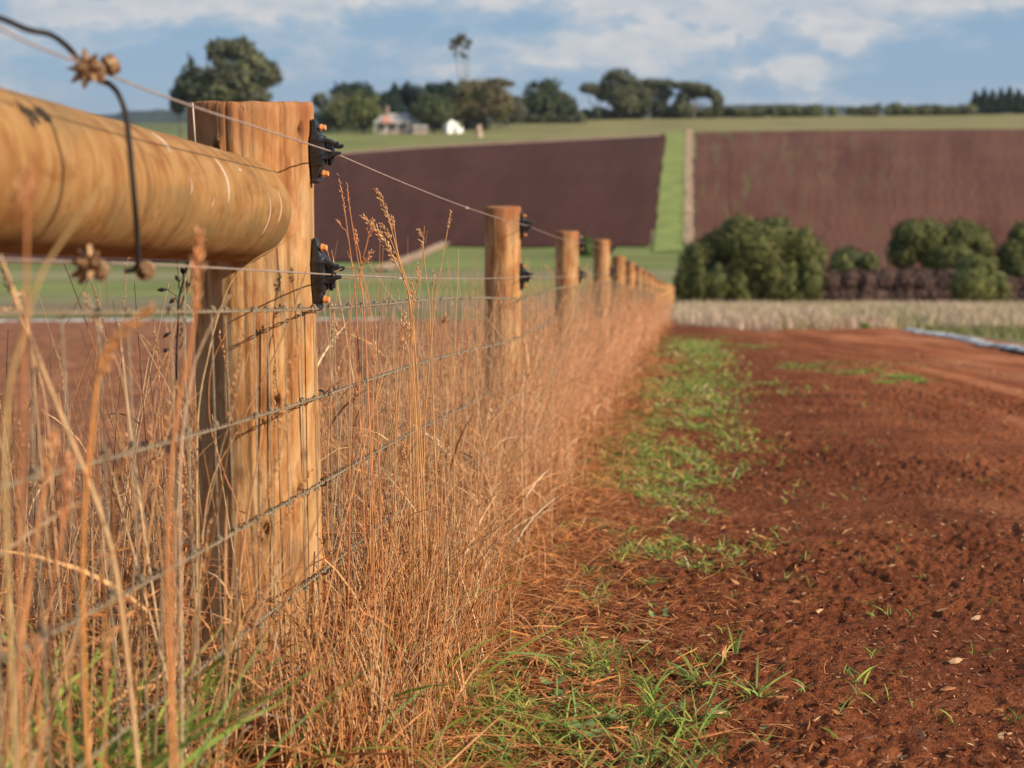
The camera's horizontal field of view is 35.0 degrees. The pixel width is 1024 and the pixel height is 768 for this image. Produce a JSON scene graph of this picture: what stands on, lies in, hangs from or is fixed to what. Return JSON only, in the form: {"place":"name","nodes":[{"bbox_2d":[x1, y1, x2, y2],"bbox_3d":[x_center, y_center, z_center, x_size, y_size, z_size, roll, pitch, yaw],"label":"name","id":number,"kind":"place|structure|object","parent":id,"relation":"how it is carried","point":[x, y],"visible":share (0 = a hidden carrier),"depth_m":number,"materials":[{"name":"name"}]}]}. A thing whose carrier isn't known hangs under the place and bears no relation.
{"place":"outdoors","nodes":[
{"label":"outdoors","id":0,"kind":"place"},
{"bbox_2d":[100,109,321,122],"bbox_3d":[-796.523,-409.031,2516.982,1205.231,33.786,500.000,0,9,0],"label":"hills","id":1,"kind":"structure","parent":0,"point":[159,116],"depth_m":2323.47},
{"bbox_2d":[0,134,666,261],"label":"ploughed field","id":2,"kind":"structure","parent":0,"point":[606,188],"depth_m":255.01,"materials":[{"name":"brown soil"}]},
{"bbox_2d":[0,226,677,767],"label":"dry grass","id":3,"kind":"structure","parent":0,"point":[558,414],"depth_m":3.18,"materials":[{"name":"plant"}]},
{"bbox_2d":[0,326,1023,767],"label":"dirt track","id":4,"kind":"structure","parent":0,"point":[948,474],"depth_m":4.54,"materials":[{"name":"red soil"}]},
{"bbox_2d":[0,290,63,767],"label":"grass stalk","id":5,"kind":"object","parent":4,"relation":"on","point":[19,296],"depth_m":1.94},
{"bbox_2d":[0,257,69,767],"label":"grass stalk","id":6,"kind":"object","parent":4,"relation":"on","point":[5,279],"depth_m":1.95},
{"bbox_2d":[0,255,140,767],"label":"grass stalk","id":7,"kind":"object","parent":4,"relation":"on","point":[120,605],"depth_m":1.59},
{"bbox_2d":[81,291,147,734],"bbox_3d":[-0.489,0.253,2.016,0.061,0.740,0.012,0,9,0],"label":"grass stalk","id":8,"kind":"object","parent":4,"relation":"on","point":[91,316],"depth_m":1.98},
{"bbox_2d":[171,510,178,767],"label":"grass stalk","id":9,"kind":"object","parent":4,"relation":"on","point":[173,666],"depth_m":1.66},
{"bbox_2d":[157,261,193,574],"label":"dead weed","id":10,"kind":"object","parent":4,"relation":"on","point":[183,272],"visible":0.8,"depth_m":2.46,"materials":[{"name":"brown plant"}]},
{"bbox_2d":[179,295,229,767],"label":"grass stalk","id":11,"kind":"object","parent":4,"relation":"on","point":[180,575],"depth_m":1.80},
{"bbox_2d":[208,333,261,751],"bbox_3d":[-0.420,0.264,2.474,0.070,0.690,0.002,0,9,0],"label":"grass stalk","id":12,"kind":"object","parent":4,"relation":"on","point":[241,531],"depth_m":2.46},
{"bbox_2d":[190,232,297,749],"bbox_3d":[-0.411,0.179,2.481,0.188,0.823,0.003,0,9,0],"label":"grass stalk","id":13,"kind":"object","parent":4,"relation":"on","point":[198,423],"depth_m":2.46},
{"bbox_2d":[184,266,308,719],"bbox_3d":[-0.418,0.211,2.517,0.222,0.789,0.003,0,9,0],"label":"grass stalk","id":14,"kind":"object","parent":4,"relation":"on","point":[202,540],"depth_m":2.49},
{"bbox_2d":[233,425,262,764],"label":"grass stalk","id":15,"kind":"object","parent":4,"relation":"on","point":[239,585],"depth_m":2.37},
{"bbox_2d":[187,101,344,711],"bbox_3d":[-0.436,0.237,2.865,0.224,1.450,0.243,-8,12,-41],"label":"fence post","id":16,"kind":"object","parent":4,"relation":"on","point":[297,167],"visible":0.59,"depth_m":2.75,"materials":[{"name":"brown wood"}]},
{"bbox_2d":[0,87,290,261],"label":"timber rail","id":17,"kind":"object","parent":16,"relation":"attached to","point":[237,207],"visible":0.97,"depth_m":1.91,"materials":[{"name":"brown wood"}]},
{"bbox_2d":[0,259,649,286],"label":"electric wire","id":18,"kind":"object","parent":16,"relation":"attached to","point":[65,261],"visible":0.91,"depth_m":2.22,"materials":[{"name":"silver metal"}]},
{"bbox_2d":[71,243,109,284],"bbox_3d":[-0.417,-0.118,1.599,0.038,0.040,0.038,0,9,0],"label":"wire clamp","id":19,"kind":"object","parent":18,"relation":"attached to","point":[90,264],"visible":1,"depth_m":1.59,"materials":[{"name":"gold metal"}]},
{"bbox_2d":[135,260,155,280],"bbox_3d":[-0.383,-0.118,1.696,0.022,0.023,0.038,-2,10,-14],"label":"wire clamp","id":20,"kind":"object","parent":18,"relation":"attached to","point":[146,271],"visible":0.93,"depth_m":1.69,"materials":[{"name":"gold metal"}]},
{"bbox_2d":[0,27,668,285],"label":"electric wire","id":21,"kind":"object","parent":16,"relation":"attached to","point":[77,61],"visible":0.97,"depth_m":2.04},
{"bbox_2d":[66,47,105,88],"bbox_3d":[-0.416,-0.308,1.586,0.039,0.041,0.038,0,9,0],"label":"wire clamp","id":22,"kind":"object","parent":21,"relation":"attached to","point":[88,68],"visible":1,"depth_m":1.58,"materials":[{"name":"gold metal"}]},
{"bbox_2d":[99,53,120,82],"bbox_3d":[-0.411,-0.317,1.627,0.037,0.029,0.024,-7,12,-38],"label":"wire clamp","id":23,"kind":"object","parent":21,"relation":"attached to","point":[110,62],"visible":0.42,"depth_m":1.62,"materials":[{"name":"gold metal"}]},
{"bbox_2d":[0,15,140,273],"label":"jumper cable","id":24,"kind":"object","parent":23,"relation":"hanging from","point":[70,50],"visible":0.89,"depth_m":1.63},
{"bbox_2d":[0,281,673,767],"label":"wire netting","id":25,"kind":"object","parent":16,"relation":"attached to","point":[36,475],"visible":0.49,"depth_m":2.38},
{"bbox_2d":[327,313,338,616],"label":"grass stalk","id":26,"kind":"object","parent":4,"relation":"on","point":[336,330],"depth_m":3.00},
{"bbox_2d":[337,174,365,602],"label":"grass stalk","id":27,"kind":"object","parent":4,"relation":"on","point":[341,191],"depth_m":3.09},
{"bbox_2d":[335,219,368,584],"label":"grass stalk","id":28,"kind":"object","parent":4,"relation":"on","point":[362,417],"depth_m":3.10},
{"bbox_2d":[350,382,358,645],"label":"grass stalk","id":29,"kind":"object","parent":4,"relation":"on","point":[354,397],"depth_m":2.96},
{"bbox_2d":[345,249,374,690],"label":"grass stalk","id":30,"kind":"object","parent":4,"relation":"on","point":[368,255],"depth_m":2.67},
{"bbox_2d":[346,182,377,625],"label":"grass stalk","id":31,"kind":"object","parent":4,"relation":"on","point":[368,388],"depth_m":3.13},
{"bbox_2d":[359,216,375,702],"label":"grass stalk","id":32,"kind":"object","parent":4,"relation":"on","point":[368,234],"depth_m":2.66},
{"bbox_2d":[353,228,384,712],"bbox_3d":[-0.238,0.181,2.725,0.042,0.884,0.007,0,9,0],"label":"grass stalk","id":33,"kind":"object","parent":4,"relation":"on","point":[377,443],"depth_m":2.71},
{"bbox_2d":[369,340,378,592],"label":"grass stalk","id":34,"kind":"object","parent":4,"relation":"on","point":[375,346],"depth_m":3.00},
{"bbox_2d":[359,214,422,631],"bbox_3d":[-0.236,0.123,3.182,0.117,0.914,0.016,0,9,0],"label":"grass stalk","id":35,"kind":"object","parent":4,"relation":"on","point":[388,250],"depth_m":3.15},
{"bbox_2d":[379,223,420,575],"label":"grass stalk","id":36,"kind":"object","parent":4,"relation":"on","point":[385,232],"depth_m":3.19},
{"bbox_2d":[394,309,406,600],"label":"grass stalk","id":37,"kind":"object","parent":4,"relation":"on","point":[403,323],"depth_m":3.04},
{"bbox_2d":[372,188,429,652],"bbox_3d":[-0.215,0.102,3.178,0.103,0.968,0.013,0,9,0],"label":"grass stalk","id":38,"kind":"object","parent":4,"relation":"on","point":[382,200],"depth_m":3.16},
{"bbox_2d":[393,322,410,653],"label":"grass stalk","id":39,"kind":"object","parent":4,"relation":"on","point":[405,342],"depth_m":3.05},
{"bbox_2d":[388,214,424,623],"bbox_3d":[-0.207,0.130,3.203,0.066,0.927,0.012,0,9,0],"label":"grass stalk","id":40,"kind":"object","parent":4,"relation":"on","point":[393,220],"depth_m":3.19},
{"bbox_2d":[410,278,415,649],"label":"grass stalk","id":41,"kind":"object","parent":4,"relation":"on","point":[413,296],"depth_m":3.04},
{"bbox_2d":[409,262,419,612],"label":"grass stalk","id":42,"kind":"object","parent":4,"relation":"on","point":[418,272],"depth_m":3.15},
{"bbox_2d":[417,228,439,607],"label":"grass stalk","id":43,"kind":"object","parent":4,"relation":"on","point":[422,245],"depth_m":3.24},
{"bbox_2d":[419,210,451,603],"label":"grass stalk","id":44,"kind":"object","parent":4,"relation":"on","point":[448,222],"depth_m":3.23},
{"bbox_2d":[439,312,448,580],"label":"grass stalk","id":45,"kind":"object","parent":4,"relation":"on","point":[443,320],"depth_m":3.35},
{"bbox_2d":[451,250,458,613],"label":"grass stalk","id":46,"kind":"object","parent":4,"relation":"on","point":[453,397],"depth_m":3.55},
{"bbox_2d":[564,719,603,742],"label":"broadleaf weed","id":47,"kind":"object","parent":4,"relation":"on","point":[589,722],"visible":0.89,"depth_m":2.79,"materials":[{"name":"green plant"}]},
{"bbox_2d":[260,354,1018,767],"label":"grass","id":48,"kind":"object","parent":4,"relation":"on","point":[578,620],"depth_m":3.73,"materials":[{"name":"plant"}]},
{"bbox_2d":[656,650,735,696],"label":"grass tuft","id":49,"kind":"object","parent":4,"relation":"on","point":[692,679],"visible":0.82,"depth_m":3.18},
{"bbox_2d":[663,679,739,734],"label":"grass tuft","id":50,"kind":"object","parent":4,"relation":"on","point":[711,717],"visible":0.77,"depth_m":2.90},
{"bbox_2d":[719,656,792,698],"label":"grass tuft","id":51,"kind":"object","parent":4,"relation":"on","point":[760,692],"visible":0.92,"depth_m":3.10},
{"bbox_2d":[497,367,1023,767],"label":"soil clods","id":52,"kind":"object","parent":4,"relation":"on","point":[899,599],"visible":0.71,"depth_m":3.69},
{"bbox_2d":[531,348,1023,767],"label":"bark crumbs","id":53,"kind":"object","parent":4,"relation":"on","point":[918,731],"visible":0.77,"depth_m":3.84,"materials":[{"name":"brown plant"}]},
{"bbox_2d":[903,328,1023,351],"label":"plastic sheeting","id":54,"kind":"object","parent":4,"relation":"on","point":[977,341],"visible":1,"depth_m":22.92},
{"bbox_2d":[0,113,1023,384],"bbox_3d":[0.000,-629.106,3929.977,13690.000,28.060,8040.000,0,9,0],"label":"ground","id":55,"kind":"structure","parent":0,"point":[56,291],"depth_m":152.84,"materials":[{"name":"plant"}]},
{"bbox_2d":[15,165,37,767],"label":"grass stalk","id":56,"kind":"object","parent":55,"relation":"on","point":[27,193],"depth_m":1.14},
{"bbox_2d":[28,631,42,767],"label":"grass stalk","id":57,"kind":"object","parent":55,"relation":"on","point":[33,657],"depth_m":1.51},
{"bbox_2d":[17,422,60,705],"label":"grass stalk","id":58,"kind":"object","parent":55,"relation":"on","point":[51,452],"depth_m":1.38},
{"bbox_2d":[3,179,105,767],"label":"grass stalk","id":59,"kind":"object","parent":55,"relation":"on","point":[6,534],"depth_m":1.23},
{"bbox_2d":[48,450,75,767],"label":"grass stalk","id":60,"kind":"object","parent":55,"relation":"on","point":[64,516],"depth_m":1.44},
{"bbox_2d":[80,300,155,767],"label":"grass stalk","id":61,"kind":"object","parent":55,"relation":"on","point":[107,349],"depth_m":1.41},
{"bbox_2d":[169,78,186,137],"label":"gum tree","id":62,"kind":"object","parent":55,"relation":"on","point":[177,108],"visible":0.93,"depth_m":422.80,"materials":[{"name":"green plant"}]},
{"bbox_2d":[166,226,206,767],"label":"grass stalk","id":63,"kind":"object","parent":55,"relation":"on","point":[196,285],"depth_m":1.48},
{"bbox_2d":[173,35,283,106],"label":"gum tree","id":64,"kind":"object","parent":55,"relation":"on","point":[238,78],"visible":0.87,"depth_m":419.99,"materials":[{"name":"green plant"}]},
{"bbox_2d":[0,319,581,640],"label":"soil bed","id":65,"kind":"object","parent":55,"relation":"on","point":[76,353],"visible":0.27,"depth_m":11.16,"materials":[{"name":"soil"}]},
{"bbox_2d":[0,318,386,321],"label":"plastic sheeting","id":66,"kind":"object","parent":65,"relation":"on","point":[159,319],"visible":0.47,"depth_m":42.22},
{"bbox_2d":[311,91,351,131],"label":"tree","id":67,"kind":"object","parent":55,"relation":"on","point":[332,114],"visible":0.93,"depth_m":491.26,"materials":[{"name":"green plant"}]},
{"bbox_2d":[328,79,382,126],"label":"tree","id":68,"kind":"object","parent":55,"relation":"on","point":[348,89],"visible":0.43,"depth_m":519.62,"materials":[{"name":"green plant"}]},
{"bbox_2d":[343,89,383,132],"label":"tree","id":69,"kind":"object","parent":55,"relation":"on","point":[363,114],"visible":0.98,"depth_m":481.67,"materials":[{"name":"green plant"}]},
{"bbox_2d":[383,82,405,112],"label":"pine tree","id":70,"kind":"object","parent":55,"relation":"on","point":[395,97],"visible":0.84,"depth_m":549.86,"materials":[{"name":"green plant"}]},
{"bbox_2d":[373,106,421,133],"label":"farmhouse","id":71,"kind":"object","parent":55,"relation":"on","point":[387,122],"visible":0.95,"depth_m":476.79,"materials":[{"name":"paint"}]},
{"bbox_2d":[399,80,430,118],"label":"pine tree","id":72,"kind":"object","parent":55,"relation":"on","point":[409,96],"visible":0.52,"depth_m":550.52,"materials":[{"name":"green plant"}]},
{"bbox_2d":[407,92,458,132],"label":"tree","id":73,"kind":"object","parent":55,"relation":"on","point":[436,109],"visible":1,"depth_m":475.09,"materials":[{"name":"green plant"}]},
{"bbox_2d":[433,80,459,121],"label":"pine tree","id":74,"kind":"object","parent":55,"relation":"on","point":[445,87],"visible":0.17,"depth_m":558.20,"materials":[{"name":"green plant"}]},
{"bbox_2d":[441,120,462,132],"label":"shed","id":75,"kind":"structure","parent":55,"relation":"on","point":[450,126],"depth_m":476.14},
{"bbox_2d":[448,33,472,82],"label":"gum tree","id":76,"kind":"object","parent":55,"relation":"on","point":[459,39],"visible":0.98,"depth_m":519.27,"materials":[{"name":"green plant"}]},
{"bbox_2d":[446,77,515,129],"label":"tree","id":77,"kind":"object","parent":55,"relation":"on","point":[483,101],"visible":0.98,"depth_m":495.50,"materials":[{"name":"green plant"}]},
{"bbox_2d":[483,77,515,127],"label":"gum tree","id":78,"kind":"object","parent":55,"relation":"on","point":[504,82],"visible":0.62,"depth_m":509.46,"materials":[{"name":"green plant"}]},
{"bbox_2d":[341,134,659,153],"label":"headland","id":79,"kind":"structure","parent":55,"relation":"on","point":[373,150],"depth_m":408.98,"materials":[{"name":"plant"}]},
{"bbox_2d":[484,205,532,460],"bbox_3d":[-0.014,0.009,6.667,0.198,1.471,0.153,0,9,0],"label":"fence post","id":80,"kind":"object","parent":55,"relation":"on","point":[503,238],"visible":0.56,"depth_m":6.54,"materials":[{"name":"brown wood"}]},
{"bbox_2d":[0,334,1023,767],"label":"green grass","id":81,"kind":"structure","parent":55,"relation":"on","point":[694,386],"depth_m":3.03,"materials":[{"name":"plant"}]},
{"bbox_2d":[502,96,529,123],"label":"gum tree","id":82,"kind":"object","parent":55,"relation":"on","point":[520,106],"visible":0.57,"depth_m":547.75,"materials":[{"name":"green plant"}]},
{"bbox_2d":[372,129,694,270],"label":"dirt path","id":83,"kind":"structure","parent":55,"relation":"on","point":[689,227],"depth_m":211.67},
{"bbox_2d":[522,111,545,122],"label":"shrub","id":84,"kind":"object","parent":55,"relation":"on","point":[534,117],"visible":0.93,"depth_m":550.13,"materials":[{"name":"green plant"}]},
{"bbox_2d":[521,77,575,116],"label":"tree","id":85,"kind":"object","parent":55,"relation":"on","point":[547,96],"visible":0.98,"depth_m":550.97,"materials":[{"name":"green plant"}]},
{"bbox_2d":[540,109,567,122],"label":"shrub","id":86,"kind":"object","parent":55,"relation":"on","point":[552,118],"visible":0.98,"depth_m":550.25,"materials":[{"name":"green plant"}]},
{"bbox_2d":[555,231,586,395],"bbox_3d":[0.370,-0.249,10.242,0.199,1.426,0.151,0,9,0],"label":"fence post","id":87,"kind":"object","parent":55,"relation":"on","point":[566,251],"visible":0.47,"depth_m":10.11,"materials":[{"name":"brown wood"}]},
{"bbox_2d":[558,108,586,122],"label":"shrub","id":88,"kind":"object","parent":55,"relation":"on","point":[575,116],"visible":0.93,"depth_m":549.84,"materials":[{"name":"green plant"}]},
{"bbox_2d":[579,235,593,256],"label":"shrub","id":89,"kind":"object","parent":55,"relation":"on","point":[587,251],"visible":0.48,"depth_m":164.22,"materials":[{"name":"green plant"}]},
{"bbox_2d":[579,81,608,119],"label":"gum tree","id":90,"kind":"object","parent":55,"relation":"on","point":[593,88],"visible":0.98,"depth_m":578.77,"materials":[{"name":"green plant"}]},
{"bbox_2d":[593,239,615,360],"bbox_3d":[0.816,-0.544,14.400,0.196,1.470,0.150,0,9,0],"label":"fence post","id":91,"kind":"object","parent":55,"relation":"on","point":[601,258],"visible":0.48,"depth_m":14.27,"materials":[{"name":"brown wood"}]},
{"bbox_2d":[612,256,629,339],"bbox_3d":[1.193,-0.706,18.011,0.186,1.423,0.150,6,11,34],"label":"fence post","id":92,"kind":"object","parent":55,"relation":"on","point":[619,264],"visible":0.42,"depth_m":17.88,"materials":[{"name":"brown wood"}]},
{"bbox_2d":[598,67,653,118],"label":"gum tree","id":93,"kind":"object","parent":55,"relation":"on","point":[623,93],"visible":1,"depth_m":577.70,"materials":[{"name":"green plant"}]},
{"bbox_2d":[625,261,638,307],"bbox_3d":[1.578,-0.890,21.535,0.199,1.459,0.150,0,9,0],"label":"fence post","id":94,"kind":"object","parent":55,"relation":"on","point":[630,271],"visible":0.35,"depth_m":21.39,"materials":[{"name":"brown wood"}]},
{"bbox_2d":[637,77,675,118],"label":"gum tree","id":95,"kind":"object","parent":55,"relation":"on","point":[662,92],"visible":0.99,"depth_m":581.45,"materials":[{"name":"green plant"}]},
{"bbox_2d":[653,132,684,251],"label":"grass strip","id":96,"kind":"object","parent":55,"relation":"on","point":[669,235],"depth_m":246.08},
{"bbox_2d":[669,81,724,118],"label":"gum tree","id":97,"kind":"object","parent":55,"relation":"on","point":[692,90],"visible":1,"depth_m":579.64,"materials":[{"name":"green plant"}]},
{"bbox_2d":[672,211,828,304],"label":"bush","id":98,"kind":"object","parent":55,"relation":"on","point":[744,248],"visible":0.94,"depth_m":94.82,"materials":[{"name":"green plant"}]},
{"bbox_2d":[772,104,796,116],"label":"shrub","id":99,"kind":"object","parent":55,"relation":"on","point":[785,110],"visible":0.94,"depth_m":587.77,"materials":[{"name":"green plant"}]},
{"bbox_2d":[802,103,823,116],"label":"shrub","id":100,"kind":"object","parent":55,"relation":"on","point":[814,111],"visible":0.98,"depth_m":587.17,"materials":[{"name":"green plant"}]},
{"bbox_2d":[667,298,1023,331],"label":"dry meadow grass","id":101,"kind":"structure","parent":55,"relation":"on","point":[777,315],"depth_m":38.77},
{"bbox_2d":[826,244,880,271],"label":"bush","id":102,"kind":"object","parent":55,"relation":"on","point":[841,259],"visible":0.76,"depth_m":111.21,"materials":[{"name":"green plant"}]},
{"bbox_2d":[819,266,956,303],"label":"hedge","id":103,"kind":"object","parent":55,"relation":"on","point":[908,284],"visible":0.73,"depth_m":96.14,"materials":[{"name":"brown plant"}]},
{"bbox_2d":[882,102,905,115],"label":"shrub","id":104,"kind":"object","parent":55,"relation":"on","point":[896,107],"visible":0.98,"depth_m":588.29,"materials":[{"name":"green plant"}]},
{"bbox_2d":[884,216,1000,272],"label":"bush","id":105,"kind":"object","parent":55,"relation":"on","point":[927,243],"visible":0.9,"depth_m":99.21,"materials":[{"name":"green plant"}]},
{"bbox_2d":[945,252,1013,304],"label":"bush","id":106,"kind":"object","parent":55,"relation":"on","point":[975,279],"visible":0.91,"depth_m":90.25,"materials":[{"name":"green plant"}]},
{"bbox_2d":[979,87,989,113],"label":"pine tree","id":107,"kind":"object","parent":55,"relation":"on","point":[984,102],"visible":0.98,"depth_m":595.98,"materials":[{"name":"green plant"}]},
{"bbox_2d":[996,88,1007,113],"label":"pine tree","id":108,"kind":"object","parent":55,"relation":"on","point":[1001,101],"visible":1,"depth_m":595.49,"materials":[{"name":"green plant"}]},
{"bbox_2d":[994,219,1023,279],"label":"bush","id":109,"kind":"object","parent":55,"relation":"on","point":[1010,254],"visible":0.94,"depth_m":99.37,"materials":[{"name":"green plant"}]},
{"bbox_2d":[1004,275,1023,302],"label":"hedge","id":110,"kind":"object","parent":55,"relation":"on","point":[1017,286],"visible":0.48,"depth_m":96.03,"materials":[{"name":"brown plant"}]},
{"bbox_2d":[1011,88,1023,113],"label":"pine tree","id":111,"kind":"object","parent":55,"relation":"on","point":[1017,108],"visible":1,"depth_m":595.96,"materials":[{"name":"green plant"}]},
{"bbox_2d":[0,0,1023,118],"label":"sky","id":112,"kind":"structure","parent":0,"point":[855,53],"materials":[{"name":"blue"}]},
{"bbox_2d":[641,104,1012,117],"bbox_3d":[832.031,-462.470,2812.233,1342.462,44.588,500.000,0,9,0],"label":"hills","id":113,"kind":"structure","parent":0,"point":[841,109],"depth_m":2693.96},
{"bbox_2d":[693,129,1023,270],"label":"ploughed field","id":114,"kind":"structure","parent":0,"point":[863,190],"depth_m":281.26,"materials":[{"name":"brown soil"}]},
{"bbox_2d":[916,323,1023,340],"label":"verge grass","id":115,"kind":"structure","parent":0,"point":[982,330],"depth_m":29.97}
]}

